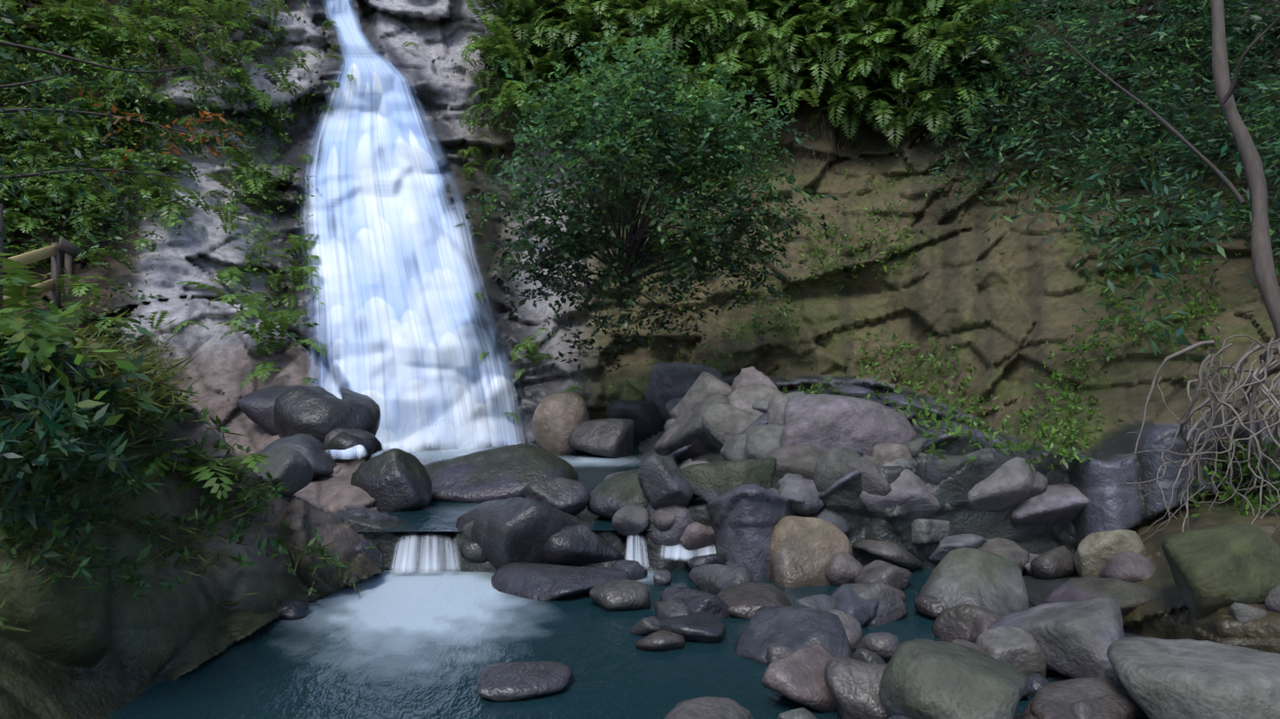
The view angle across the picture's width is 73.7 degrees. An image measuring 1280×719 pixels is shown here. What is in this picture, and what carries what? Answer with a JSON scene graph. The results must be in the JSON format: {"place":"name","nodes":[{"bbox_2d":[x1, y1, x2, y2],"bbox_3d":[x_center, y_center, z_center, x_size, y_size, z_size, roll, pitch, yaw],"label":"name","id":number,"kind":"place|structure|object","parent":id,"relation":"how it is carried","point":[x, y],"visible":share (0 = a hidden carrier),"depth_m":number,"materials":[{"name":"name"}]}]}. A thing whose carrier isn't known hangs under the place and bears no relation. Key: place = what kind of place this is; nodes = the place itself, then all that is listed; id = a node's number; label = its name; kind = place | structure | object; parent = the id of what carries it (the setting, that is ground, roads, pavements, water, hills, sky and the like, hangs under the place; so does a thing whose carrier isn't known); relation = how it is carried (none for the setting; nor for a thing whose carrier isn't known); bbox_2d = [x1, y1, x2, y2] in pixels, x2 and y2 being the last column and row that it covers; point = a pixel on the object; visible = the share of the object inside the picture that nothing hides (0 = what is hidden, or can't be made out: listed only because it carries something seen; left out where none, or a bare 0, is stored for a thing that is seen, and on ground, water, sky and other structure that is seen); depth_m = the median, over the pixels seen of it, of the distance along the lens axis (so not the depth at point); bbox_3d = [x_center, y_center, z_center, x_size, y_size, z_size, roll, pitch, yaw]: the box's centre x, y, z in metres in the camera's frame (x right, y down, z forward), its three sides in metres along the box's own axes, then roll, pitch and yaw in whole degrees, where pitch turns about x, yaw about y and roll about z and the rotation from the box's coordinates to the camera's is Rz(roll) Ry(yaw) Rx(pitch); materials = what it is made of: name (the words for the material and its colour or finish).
{"place":"outdoors","nodes":[
{"label":"outdoors","id":0,"kind":"place"},
{"bbox_2d":[357,442,678,532],"bbox_3d":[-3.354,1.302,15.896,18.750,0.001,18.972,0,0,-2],"label":"stream water","id":1,"kind":"structure","parent":0,"point":[592,471],"depth_m":8.46,"materials":[{"name":"grey liquid"}]},
{"bbox_2d":[106,568,1148,718],"bbox_3d":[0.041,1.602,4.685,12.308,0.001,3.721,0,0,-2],"label":"pool water","id":2,"kind":"structure","parent":0,"point":[391,644],"depth_m":4.53,"materials":[{"name":"teal liquid"}]},
{"bbox_2d":[390,531,461,573],"bbox_3d":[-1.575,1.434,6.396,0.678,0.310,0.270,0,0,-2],"label":"cascade","id":3,"kind":"object","parent":2,"relation":"on","point":[406,561],"visible":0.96,"depth_m":6.36,"materials":[{"name":"liquid"}]},
{"bbox_2d":[625,534,649,567],"bbox_3d":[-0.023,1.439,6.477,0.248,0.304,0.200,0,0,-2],"label":"cascade","id":4,"kind":"object","parent":2,"relation":"on","point":[629,552],"visible":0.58,"depth_m":6.47,"materials":[{"name":"liquid"}]},
{"bbox_2d":[0,0,1279,718],"bbox_3d":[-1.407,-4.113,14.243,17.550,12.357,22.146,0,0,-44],"label":"cliff terrain","id":5,"kind":"structure","parent":0,"point":[996,319],"depth_m":11.41,"materials":[{"name":"stone"}]},
{"bbox_2d":[0,203,85,323],"bbox_3d":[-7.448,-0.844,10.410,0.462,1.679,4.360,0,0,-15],"label":"wooden fence","id":6,"kind":"object","parent":5,"relation":"on","point":[53,250],"visible":0.56,"depth_m":11.16,"materials":[{"name":"brown wood"}]},
{"bbox_2d":[0,14,596,637],"bbox_3d":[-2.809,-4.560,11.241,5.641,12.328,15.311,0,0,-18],"label":"bank ferns","id":7,"kind":"object","parent":5,"relation":"on","point":[204,472],"visible":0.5,"depth_m":4.87,"materials":[{"name":"green plant"}]},
{"bbox_2d":[297,0,531,459],"bbox_3d":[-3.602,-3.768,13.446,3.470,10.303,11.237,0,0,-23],"label":"waterfall","id":8,"kind":"structure","parent":5,"relation":"on","point":[393,280],"depth_m":13.62,"materials":[{"name":"liquid"}]},
{"bbox_2d":[374,395,530,454],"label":"water spray","id":9,"kind":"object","parent":5,"relation":"attached to","point":[418,431],"depth_m":11.79,"materials":[{"name":"liquid"}]},
{"bbox_2d":[0,0,1279,549],"bbox_3d":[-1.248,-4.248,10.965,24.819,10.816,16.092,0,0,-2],"label":"foliage leaves","id":10,"kind":"object","parent":5,"relation":"on","point":[870,60],"visible":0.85,"depth_m":13.02,"materials":[{"name":"green plant"}]},
{"bbox_2d":[0,0,1279,541],"bbox_3d":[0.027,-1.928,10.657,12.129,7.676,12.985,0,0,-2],"label":"trees","id":11,"kind":"object","parent":5,"relation":"on","point":[644,130],"depth_m":10.84,"materials":[{"name":"green plant"}]},
{"bbox_2d":[660,543,715,561],"bbox_3d":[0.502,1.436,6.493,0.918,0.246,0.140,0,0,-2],"label":"small waterfall","id":12,"kind":"structure","parent":5,"relation":"on","point":[679,551],"depth_m":6.46,"materials":[{"name":"liquid"}]},
{"bbox_2d":[236,362,1279,718],"bbox_3d":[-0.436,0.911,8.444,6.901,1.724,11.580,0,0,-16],"label":"boulders","id":13,"kind":"object","parent":5,"relation":"on","point":[1001,651],"visible":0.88,"depth_m":5.90,"materials":[{"name":"grey stone"}]}
]}

